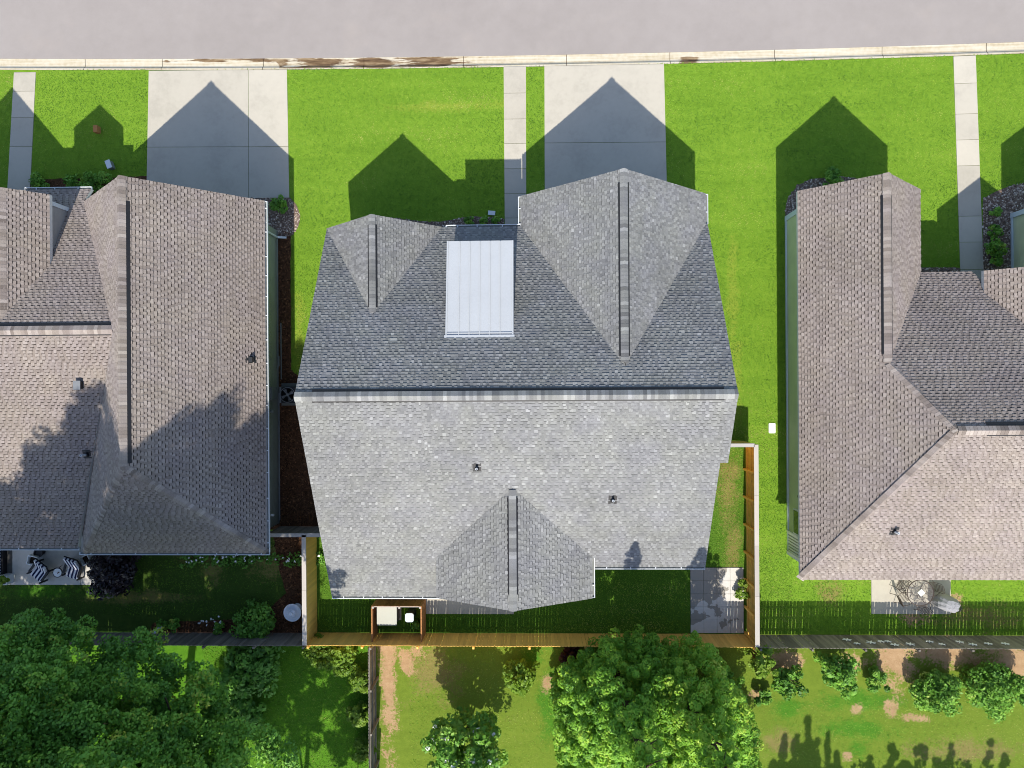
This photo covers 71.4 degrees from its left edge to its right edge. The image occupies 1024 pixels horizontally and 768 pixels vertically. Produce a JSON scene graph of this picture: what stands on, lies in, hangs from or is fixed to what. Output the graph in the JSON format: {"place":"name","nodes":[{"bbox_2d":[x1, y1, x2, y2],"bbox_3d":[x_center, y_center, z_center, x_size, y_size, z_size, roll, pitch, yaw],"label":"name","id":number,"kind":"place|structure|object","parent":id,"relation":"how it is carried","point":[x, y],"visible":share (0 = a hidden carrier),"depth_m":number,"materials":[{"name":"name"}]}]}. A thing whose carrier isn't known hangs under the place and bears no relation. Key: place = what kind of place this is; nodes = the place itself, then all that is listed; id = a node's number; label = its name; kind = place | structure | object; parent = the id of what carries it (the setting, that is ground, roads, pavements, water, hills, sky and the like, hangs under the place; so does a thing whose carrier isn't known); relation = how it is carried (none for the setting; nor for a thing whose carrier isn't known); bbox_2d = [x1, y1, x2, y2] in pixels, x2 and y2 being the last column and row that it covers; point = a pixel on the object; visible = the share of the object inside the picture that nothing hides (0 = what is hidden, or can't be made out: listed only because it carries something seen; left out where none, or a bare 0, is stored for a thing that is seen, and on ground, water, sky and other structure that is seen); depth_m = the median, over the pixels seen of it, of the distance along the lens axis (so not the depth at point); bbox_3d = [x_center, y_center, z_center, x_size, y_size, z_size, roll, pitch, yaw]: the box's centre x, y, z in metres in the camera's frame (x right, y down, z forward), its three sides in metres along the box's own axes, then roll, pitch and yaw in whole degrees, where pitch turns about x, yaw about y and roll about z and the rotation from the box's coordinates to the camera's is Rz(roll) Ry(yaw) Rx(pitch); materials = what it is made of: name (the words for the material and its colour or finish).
{"place":"outdoors","nodes":[
{"label":"outdoors","id":0,"kind":"place"},
{"bbox_2d":[8,536,111,584],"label":"patio","id":1,"kind":"structure","parent":0,"point":[53,559],"depth_m":34.62,"materials":[{"name":"concrete"}]},
{"bbox_2d":[7,550,11,572],"bbox_3d":[-24.921,8.659,34.675,1.238,0.016,1.194,0,90,2],"label":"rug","id":2,"kind":"object","parent":1,"relation":"on","point":[9,561],"visible":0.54,"depth_m":34.65,"materials":[{"name":"grey fabric"}]},
{"bbox_2d":[0,550,6,574],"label":"sofa","id":3,"kind":"object","parent":2,"relation":"on","point":[3,561],"visible":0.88,"depth_m":34.41,"materials":[{"name":"black plastic"}]},
{"bbox_2d":[26,554,43,564],"bbox_3d":[-23.005,8.454,34.383,0.440,0.500,0.440,12,90,2],"label":"planter","id":4,"kind":"object","parent":1,"relation":"on","point":[31,558],"visible":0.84,"depth_m":34.27,"materials":[{"name":"white metal"}]},
{"bbox_2d":[26,558,54,583],"bbox_3d":[-22.583,8.892,34.143,0.840,1.034,1.165,37,91,1],"label":"patio chair","id":5,"kind":"object","parent":1,"relation":"on","point":[40,572],"visible":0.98,"depth_m":34.12,"materials":[{"name":"black fabric"}]},
{"bbox_2d":[61,556,84,580],"bbox_3d":[-20.981,8.766,34.098,0.840,1.034,1.165,16,90,2],"label":"patio chair","id":6,"kind":"object","parent":1,"relation":"on","point":[74,569],"visible":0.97,"depth_m":34.05,"materials":[{"name":"black fabric"}]},
{"bbox_2d":[0,531,285,631],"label":"shady lawn","id":7,"kind":"structure","parent":0,"point":[114,621],"depth_m":34.49,"materials":[{"name":"green plant"}]},
{"bbox_2d":[86,555,141,600],"bbox_3d":[-18.760,8.866,33.510,2.460,2.106,2.540,0,90,2],"label":"dark shrub","id":8,"kind":"object","parent":7,"relation":"on","point":[116,578],"visible":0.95,"depth_m":33.07,"materials":[{"name":"black plant"}]},
{"bbox_2d":[151,537,301,632],"bbox_3d":[-13.803,9.904,34.400,7.611,0.001,5.301,0,90,2],"label":"mulch bed","id":9,"kind":"object","parent":7,"relation":"on","point":[289,593],"visible":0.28,"depth_m":34.32,"materials":[{"name":"brown wood"}]},
{"bbox_2d":[156,619,168,632],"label":"bed plant","id":10,"kind":"object","parent":9,"relation":"on","point":[164,624],"visible":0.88,"depth_m":34.14,"materials":[{"name":"green plant"}]},
{"bbox_2d":[168,617,179,632],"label":"bed plant","id":11,"kind":"object","parent":9,"relation":"on","point":[173,624],"visible":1,"depth_m":34.06,"materials":[{"name":"green plant"}]},
{"bbox_2d":[213,620,224,634],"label":"bed plant","id":12,"kind":"object","parent":9,"relation":"on","point":[218,628],"visible":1,"depth_m":34.01,"materials":[{"name":"green plant"}]},
{"bbox_2d":[229,598,275,638],"bbox_3d":[-12.251,11.319,33.851,2.085,1.282,2.219,0,90,2],"label":"flower bed shrub","id":13,"kind":"object","parent":9,"relation":"on","point":[260,627],"visible":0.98,"depth_m":33.59,"materials":[{"name":"green plant"}]},
{"bbox_2d":[179,551,325,568],"bbox_3d":[-11.787,8.434,34.211,8.509,0.439,0.882,0,90,2],"label":"ground cover","id":14,"kind":"object","parent":9,"relation":"on","point":[241,559],"visible":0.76,"depth_m":34.19,"materials":[{"name":"green plant"}]},
{"bbox_2d":[185,555,319,629],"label":"white flowers","id":15,"kind":"object","parent":14,"relation":"on","point":[206,621],"visible":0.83,"depth_m":34.11,"materials":[{"name":"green plant"}]},
{"bbox_2d":[283,603,301,621],"bbox_3d":[-10.322,10.754,33.804,0.840,1.010,0.840,0,90,2],"label":"birdbath","id":16,"kind":"object","parent":9,"relation":"on","point":[292,612],"visible":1,"depth_m":33.56,"materials":[{"name":"stone"}]},
{"bbox_2d":[0,631,376,767],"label":"shaded back lawn","id":17,"kind":"structure","parent":0,"point":[192,653],"depth_m":34.30,"materials":[{"name":"green plant"}]},
{"bbox_2d":[0,607,133,766],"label":"broadleaf tree","id":18,"kind":"object","parent":17,"relation":"on","point":[24,669],"visible":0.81,"depth_m":27.17,"materials":[{"name":"green plant"}]},
{"bbox_2d":[0,684,251,767],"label":"broadleaf tree","id":19,"kind":"object","parent":17,"relation":"on","point":[52,724],"visible":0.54,"depth_m":25.07,"materials":[{"name":"green plant"}]},
{"bbox_2d":[6,632,314,648],"bbox_3d":[-21.214,12.107,33.754,23.500,1.735,0.154,0,90,2],"label":"wooden fence","id":20,"kind":"object","parent":17,"relation":"on","point":[203,639],"visible":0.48,"depth_m":33.43,"materials":[{"name":"brown wood"}]},
{"bbox_2d":[42,626,301,767],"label":"broadleaf tree","id":21,"kind":"object","parent":17,"relation":"on","point":[151,723],"visible":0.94,"depth_m":26.39,"materials":[{"name":"green plant"}]},
{"bbox_2d":[221,692,265,734],"bbox_3d":[-12.778,15.676,33.797,2.351,1.319,2.169,0,90,2],"label":"vine clump","id":22,"kind":"object","parent":17,"relation":"on","point":[245,708],"visible":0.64,"depth_m":33.55,"materials":[{"name":"green plant"}]},
{"bbox_2d":[218,646,285,699],"bbox_3d":[-12.320,13.361,33.710,3.150,1.685,2.991,0,90,2],"label":"vine clump","id":23,"kind":"object","parent":17,"relation":"on","point":[259,674],"visible":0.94,"depth_m":33.29,"materials":[{"name":"green plant"}]},
{"bbox_2d":[302,632,332,669],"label":"leafy bush","id":24,"kind":"object","parent":17,"relation":"on","point":[315,654],"visible":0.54,"depth_m":33.48,"materials":[{"name":"green plant"}]},
{"bbox_2d":[322,646,357,676],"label":"leafy bush","id":25,"kind":"object","parent":17,"relation":"on","point":[345,655],"visible":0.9,"depth_m":33.51,"materials":[{"name":"green plant"}]},
{"bbox_2d":[345,700,368,727],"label":"leafy bush","id":26,"kind":"object","parent":17,"relation":"on","point":[357,716],"visible":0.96,"depth_m":33.53,"materials":[{"name":"green plant"}]},
{"bbox_2d":[348,666,375,693],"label":"leafy bush","id":27,"kind":"object","parent":17,"relation":"on","point":[358,679],"visible":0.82,"depth_m":33.48,"materials":[{"name":"green plant"}]},
{"bbox_2d":[350,736,377,762],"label":"leafy bush","id":28,"kind":"object","parent":17,"relation":"on","point":[361,747],"visible":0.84,"depth_m":33.50,"materials":[{"name":"green plant"}]},
{"bbox_2d":[368,637,379,767],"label":"wooden fence","id":29,"kind":"object","parent":17,"relation":"on","point":[373,719],"visible":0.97,"depth_m":33.26,"materials":[{"name":"brown wood"}]},
{"bbox_2d":[147,70,248,197],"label":"driveway","id":30,"kind":"structure","parent":0,"point":[197,137],"depth_m":34.41,"materials":[{"name":"concrete"}]},
{"bbox_2d":[248,70,288,197],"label":"driveway","id":31,"kind":"structure","parent":0,"point":[268,132],"depth_m":34.32,"materials":[{"name":"concrete"}]},
{"bbox_2d":[426,599,513,613],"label":"patio","id":32,"kind":"structure","parent":0,"point":[438,606],"depth_m":34.05,"materials":[{"name":"concrete"}]},
{"bbox_2d":[0,53,1023,530],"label":"front lawn","id":33,"kind":"structure","parent":0,"point":[738,88],"depth_m":33.74,"materials":[{"name":"green plant"}]},
{"bbox_2d":[7,72,35,189],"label":"walkway","id":34,"kind":"structure","parent":33,"relation":"on","point":[21,137],"depth_m":34.67,"materials":[{"name":"concrete"}]},
{"bbox_2d":[30,176,146,194],"bbox_3d":[-20.467,-9.163,34.591,6.218,0.001,1.826,0,90,2],"label":"mulch bed","id":35,"kind":"object","parent":33,"relation":"on","point":[58,181],"visible":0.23,"depth_m":34.63,"materials":[{"name":"brown soil"}]},
{"bbox_2d":[28,171,49,186],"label":"bed plant","id":36,"kind":"object","parent":35,"relation":"on","point":[37,180],"visible":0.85,"depth_m":34.22,"materials":[{"name":"green plant"}]},
{"bbox_2d":[62,173,79,186],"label":"bed plant","id":37,"kind":"object","parent":35,"relation":"on","point":[70,180],"visible":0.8,"depth_m":34.16,"materials":[{"name":"green plant"}]},
{"bbox_2d":[78,171,97,193],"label":"bed plant","id":38,"kind":"object","parent":35,"relation":"on","point":[88,178],"visible":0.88,"depth_m":34.13,"materials":[{"name":"green plant"}]},
{"bbox_2d":[92,171,112,190],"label":"bed plant","id":39,"kind":"object","parent":35,"relation":"on","point":[99,179],"visible":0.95,"depth_m":34.12,"materials":[{"name":"green plant"}]},
{"bbox_2d":[0,175,285,554],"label":"house","id":40,"kind":"structure","parent":33,"relation":"on","point":[139,374],"depth_m":29.36,"materials":[{"name":"beige"}]},
{"bbox_2d":[251,197,299,236],"bbox_3d":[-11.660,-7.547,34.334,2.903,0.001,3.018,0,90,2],"label":"rock bed","id":41,"kind":"object","parent":33,"relation":"on","point":[280,218],"visible":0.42,"depth_m":34.31,"materials":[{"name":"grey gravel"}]},
{"bbox_2d":[269,194,287,213],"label":"bed shrub","id":42,"kind":"object","parent":41,"relation":"on","point":[280,203],"visible":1,"depth_m":33.63,"materials":[{"name":"green plant"}]},
{"bbox_2d":[270,231,317,529],"bbox_3d":[-9.817,-0.169,34.286,4.191,0.001,14.442,0,90,2],"label":"mulch bed","id":43,"kind":"object","parent":33,"relation":"on","point":[297,465],"visible":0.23,"depth_m":34.31,"materials":[{"name":"brown wood"}]},
{"bbox_2d":[279,383,296,405],"bbox_3d":[-10.574,0.497,33.926,1.020,0.780,1.070,0,90,2],"label":"air conditioner","id":44,"kind":"object","parent":43,"relation":"on","point":[286,392],"visible":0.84,"depth_m":33.57,"materials":[{"name":"metal"}]},
{"bbox_2d":[270,526,320,536],"bbox_3d":[-9.354,6.899,33.395,3.700,1.772,0.176,0,90,2],"label":"wooden fence","id":45,"kind":"object","parent":43,"relation":"on","point":[296,531],"visible":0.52,"depth_m":33.04,"materials":[{"name":"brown wood"}]},
{"bbox_2d":[291,319,308,373],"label":"grass","id":46,"kind":"structure","parent":33,"relation":"on","point":[298,342],"depth_m":34.30,"materials":[{"name":"green plant"}]},
{"bbox_2d":[392,216,503,226],"bbox_3d":[-3.082,-7.198,34.088,5.467,0.001,1.628,0,90,2],"label":"rock bed","id":47,"kind":"object","parent":33,"relation":"on","point":[454,221],"visible":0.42,"depth_m":34.08,"materials":[{"name":"stone"}]},
{"bbox_2d":[504,66,525,223],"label":"walkway","id":48,"kind":"structure","parent":33,"relation":"on","point":[515,129],"depth_m":33.98,"materials":[{"name":"concrete"}]},
{"bbox_2d":[294,168,738,611],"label":"house","id":49,"kind":"structure","parent":33,"relation":"on","point":[535,406],"depth_m":28.28,"materials":[{"name":"grey"}]},
{"bbox_2d":[685,314,792,613],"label":"grass","id":50,"kind":"structure","parent":33,"relation":"on","point":[779,429],"depth_m":33.67,"materials":[{"name":"green plant"}]},
{"bbox_2d":[730,441,754,446],"bbox_3d":[9.477,2.759,32.856,2.830,1.772,0.170,0,90,2],"label":"wooden fence","id":51,"kind":"object","parent":33,"relation":"on","point":[740,444],"visible":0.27,"depth_m":31.95,"materials":[{"name":"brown wood"}]},
{"bbox_2d":[785,176,856,215],"bbox_3d":[14.554,-8.687,33.583,3.372,0.001,2.221,0,90,2],"label":"rock bed","id":52,"kind":"object","parent":33,"relation":"on","point":[809,183],"visible":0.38,"depth_m":33.61,"materials":[{"name":"stone"}]},
{"bbox_2d":[822,166,843,185],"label":"bed grass","id":53,"kind":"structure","parent":52,"relation":"on","point":[832,176],"depth_m":33.14,"materials":[{"name":"green plant"}]},
{"bbox_2d":[785,172,1023,580],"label":"house","id":54,"kind":"structure","parent":33,"relation":"on","point":[904,417],"depth_m":28.91,"materials":[{"name":"beige"}]},
{"bbox_2d":[793,508,797,535],"bbox_3d":[12.923,6.278,32.043,0.080,1.400,1.152,0,90,2],"label":"window","id":55,"kind":"structure","parent":54,"relation":"in","point":[795,512],"depth_m":32.43,"materials":[{"name":"green glass"}]},
{"bbox_2d":[921,267,959,271],"bbox_3d":[19.763,-4.779,33.434,2.438,0.001,1.388,0,90,2],"label":"rock bed","id":56,"kind":"object","parent":33,"relation":"on","point":[934,270],"visible":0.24,"depth_m":33.42,"materials":[{"name":"stone"}]},
{"bbox_2d":[953,56,983,278],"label":"walkway","id":57,"kind":"structure","parent":33,"relation":"on","point":[968,188],"depth_m":33.37,"materials":[{"name":"concrete"}]},
{"bbox_2d":[982,183,1023,270],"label":"rock bed","id":58,"kind":"object","parent":33,"relation":"on","point":[1001,220],"visible":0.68,"depth_m":33.34,"materials":[{"name":"stone"}]},
{"bbox_2d":[987,224,1003,238],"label":"bed plant","id":59,"kind":"object","parent":58,"relation":"on","point":[997,229],"visible":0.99,"depth_m":33.11,"materials":[{"name":"green plant"}]},
{"bbox_2d":[984,237,1008,256],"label":"bed plant","id":60,"kind":"object","parent":58,"relation":"on","point":[992,245],"visible":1,"depth_m":32.84,"materials":[{"name":"green plant"}]},
{"bbox_2d":[989,251,1003,266],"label":"bed plant","id":61,"kind":"object","parent":58,"relation":"on","point":[997,260],"visible":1,"depth_m":32.98,"materials":[{"name":"green plant"}]},
{"bbox_2d":[0,0,1023,58],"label":"road","id":62,"kind":"structure","parent":0,"point":[141,29],"depth_m":34.17,"materials":[{"name":"grey asphalt"}]},
{"bbox_2d":[0,42,1023,69],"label":"kerb","id":63,"kind":"structure","parent":62,"relation":"on","point":[545,60],"depth_m":34.10,"materials":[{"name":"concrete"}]},
{"bbox_2d":[317,447,745,633],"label":"yard lawn","id":64,"kind":"structure","parent":0,"point":[544,619],"depth_m":33.87,"materials":[{"name":"green plant"}]},
{"bbox_2d":[302,535,316,644],"bbox_3d":[-9.457,9.408,33.398,0.203,1.772,5.040,0,90,2],"label":"wooden fence","id":65,"kind":"object","parent":64,"relation":"on","point":[309,591],"visible":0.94,"depth_m":33.08,"materials":[{"name":"brown wood"}]},
{"bbox_2d":[377,607,401,624],"bbox_3d":[-5.824,10.821,33.706,1.027,0.950,0.960,0,90,2],"label":"utility cabinet","id":66,"kind":"object","parent":64,"relation":"on","point":[389,615],"visible":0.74,"depth_m":33.23,"materials":[{"name":"beige metal"}]},
{"bbox_2d":[371,599,425,641],"bbox_3d":[-5.306,11.061,33.508,2.350,1.315,1.660,0,90,2],"label":"utility enclosure","id":67,"kind":"object","parent":64,"relation":"on","point":[400,603],"visible":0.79,"depth_m":33.30,"materials":[{"name":"brown wood"}]},
{"bbox_2d":[405,608,415,621],"bbox_3d":[-4.775,10.904,33.700,0.399,0.900,0.409,0,90,2],"label":"utility pedestal","id":68,"kind":"object","parent":64,"relation":"on","point":[410,614],"visible":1,"depth_m":33.25,"materials":[{"name":"white plastic"}]},
{"bbox_2d":[743,442,759,646],"bbox_3d":[10.991,7.255,32.813,0.203,1.772,9.080,0,90,2],"label":"wooden fence","id":69,"kind":"object","parent":64,"relation":"on","point":[751,552],"visible":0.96,"depth_m":32.62,"materials":[{"name":"brown wood"}]},
{"bbox_2d":[544,64,666,188],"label":"driveway","id":70,"kind":"structure","parent":0,"point":[588,108],"depth_m":33.86,"materials":[{"name":"concrete"}]},
{"bbox_2d":[377,633,1023,767],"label":"back lawn","id":71,"kind":"structure","parent":0,"point":[902,669],"depth_m":33.63,"materials":[{"name":"green plant"}]},
{"bbox_2d":[420,705,508,767],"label":"flowering tree","id":72,"kind":"object","parent":71,"relation":"on","point":[441,741],"visible":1,"depth_m":30.96,"materials":[{"name":"green plant"}]},
{"bbox_2d":[501,658,540,695],"bbox_3d":[0.421,13.736,33.293,1.850,1.445,1.675,0,90,2],"label":"shrub","id":73,"kind":"object","parent":71,"relation":"on","point":[522,681],"visible":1,"depth_m":33.06,"materials":[{"name":"green plant"}]},
{"bbox_2d":[307,632,755,650],"bbox_3d":[0.816,11.944,33.123,20.380,1.735,0.154,0,90,2],"label":"wooden fence","id":74,"kind":"object","parent":71,"relation":"on","point":[362,640],"visible":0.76,"depth_m":33.11,"materials":[{"name":"brown wood"}]},
{"bbox_2d":[558,643,581,664],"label":"shrub","id":75,"kind":"object","parent":71,"relation":"on","point":[566,652],"visible":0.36,"depth_m":33.17,"materials":[{"name":"red plant"}]},
{"bbox_2d":[548,624,683,767],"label":"broadleaf tree","id":76,"kind":"object","parent":71,"relation":"on","point":[600,721],"visible":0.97,"depth_m":29.20,"materials":[{"name":"green plant"}]},
{"bbox_2d":[630,630,763,767],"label":"broadleaf tree","id":77,"kind":"object","parent":71,"relation":"on","point":[716,732],"visible":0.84,"depth_m":28.44,"materials":[{"name":"green plant"}]},
{"bbox_2d":[743,644,778,678],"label":"shrub","id":78,"kind":"object","parent":71,"relation":"on","point":[758,662],"visible":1,"depth_m":31.52,"materials":[{"name":"green plant"}]},
{"bbox_2d":[753,688,772,706],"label":"shrub","id":79,"kind":"object","parent":71,"relation":"on","point":[764,698],"visible":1,"depth_m":33.00,"materials":[{"name":"green plant"}]},
{"bbox_2d":[771,664,808,700],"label":"shrub","id":80,"kind":"object","parent":71,"relation":"on","point":[781,684],"visible":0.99,"depth_m":32.70,"materials":[{"name":"green plant"}]},
{"bbox_2d":[812,650,860,699],"bbox_3d":[14.843,13.213,32.507,2.055,2.181,1.908,0,90,2],"label":"shrub","id":81,"kind":"object","parent":71,"relation":"on","point":[842,673],"visible":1,"depth_m":32.07,"materials":[{"name":"green plant"}]},
{"bbox_2d":[865,665,890,693],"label":"shrub","id":82,"kind":"object","parent":71,"relation":"on","point":[875,674],"visible":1,"depth_m":32.71,"materials":[{"name":"green plant"}]},
{"bbox_2d":[757,635,1023,651],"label":"wooden fence","id":83,"kind":"object","parent":71,"relation":"on","point":[811,642],"visible":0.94,"depth_m":32.60,"materials":[{"name":"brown wood"}]},
{"bbox_2d":[908,668,964,716],"bbox_3d":[19.381,14.075,32.616,2.346,1.999,2.047,0,90,2],"label":"round bush","id":84,"kind":"object","parent":71,"relation":"on","point":[939,691],"visible":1,"depth_m":32.28,"materials":[{"name":"green plant"}]},
{"bbox_2d":[959,660,1023,723],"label":"round bush","id":85,"kind":"object","parent":71,"relation":"on","point":[993,697],"visible":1,"depth_m":32.16,"materials":[{"name":"green plant"}]},
{"bbox_2d":[690,568,743,632],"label":"patio","id":86,"kind":"structure","parent":0,"point":[716,605],"depth_m":33.70,"materials":[{"name":"grey concrete"}]},
{"bbox_2d":[733,587,749,599],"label":"fence plant","id":87,"kind":"object","parent":86,"relation":"on","point":[739,593],"visible":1,"depth_m":33.24,"materials":[{"name":"green plant"}]},
{"bbox_2d":[745,510,1023,634],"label":"neighbour lawn","id":88,"kind":"structure","parent":0,"point":[882,629],"depth_m":33.55,"materials":[{"name":"green plant"}]},
{"bbox_2d":[871,580,950,613],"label":"patio","id":89,"kind":"structure","parent":0,"point":[883,599],"depth_m":33.45,"materials":[{"name":"concrete"}]},
{"bbox_2d":[903,580,933,605],"bbox_3d":[18.783,9.604,33.094,1.230,0.686,1.230,0,90,2],"label":"patio table","id":90,"kind":"object","parent":89,"relation":"on","point":[907,592],"visible":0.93,"depth_m":32.77,"materials":[{"name":"grey metal"}]},
{"bbox_2d":[911,596,933,615],"bbox_3d":[18.970,10.235,32.945,0.666,0.969,0.625,-17,90,2],"label":"iron chair","id":91,"kind":"object","parent":89,"relation":"on","point":[923,598],"visible":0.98,"depth_m":32.99,"materials":[{"name":"black metal"}]},
{"bbox_2d":[927,591,961,612],"bbox_3d":[19.985,10.078,32.836,1.066,1.133,0.712,17,90,2],"label":"covered grill","id":92,"kind":"object","parent":89,"relation":"on","point":[945,602],"visible":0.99,"depth_m":32.47,"materials":[{"name":"silver metal"}]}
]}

